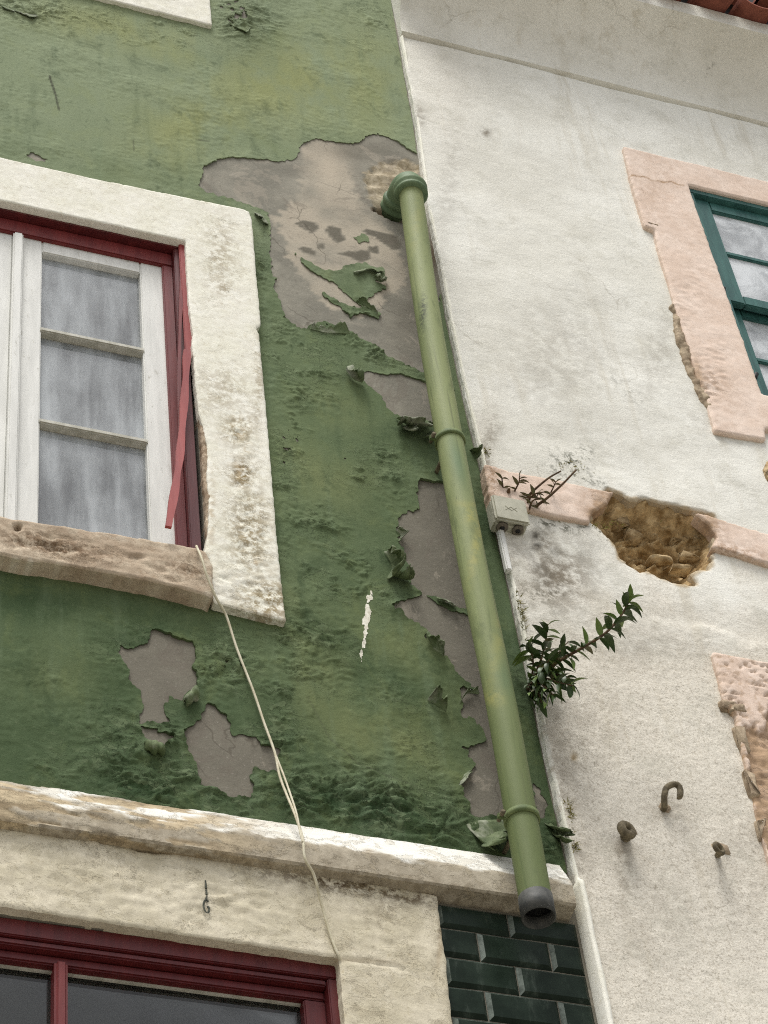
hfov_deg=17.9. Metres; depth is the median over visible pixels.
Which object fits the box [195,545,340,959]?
cable
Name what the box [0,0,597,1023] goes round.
green house
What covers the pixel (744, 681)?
window
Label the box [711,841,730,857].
eye bolt
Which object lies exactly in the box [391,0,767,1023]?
white house
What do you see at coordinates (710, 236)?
window
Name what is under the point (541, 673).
shrub
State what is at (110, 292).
window
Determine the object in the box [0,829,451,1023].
shop window
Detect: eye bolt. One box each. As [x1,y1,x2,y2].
[617,820,637,841]
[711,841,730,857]
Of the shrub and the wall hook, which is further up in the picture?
the shrub
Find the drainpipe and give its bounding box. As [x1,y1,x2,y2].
[380,171,555,929]
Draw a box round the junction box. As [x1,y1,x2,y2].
[486,495,529,573]
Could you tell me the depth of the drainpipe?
7.05 m
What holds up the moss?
attached to the white house at (595, 174)
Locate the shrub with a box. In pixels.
[512,584,643,717]
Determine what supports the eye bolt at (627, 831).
attached to the white house at (595, 174)
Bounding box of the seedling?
[495,469,576,509]
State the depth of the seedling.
7.61 m
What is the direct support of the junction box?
attached to the white house at (595, 174)
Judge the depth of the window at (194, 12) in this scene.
9.34 m
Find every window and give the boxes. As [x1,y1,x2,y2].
[0,158,285,626]
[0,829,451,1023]
[95,0,211,28]
[622,147,767,442]
[711,653,767,864]
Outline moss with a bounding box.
[484,447,661,852]

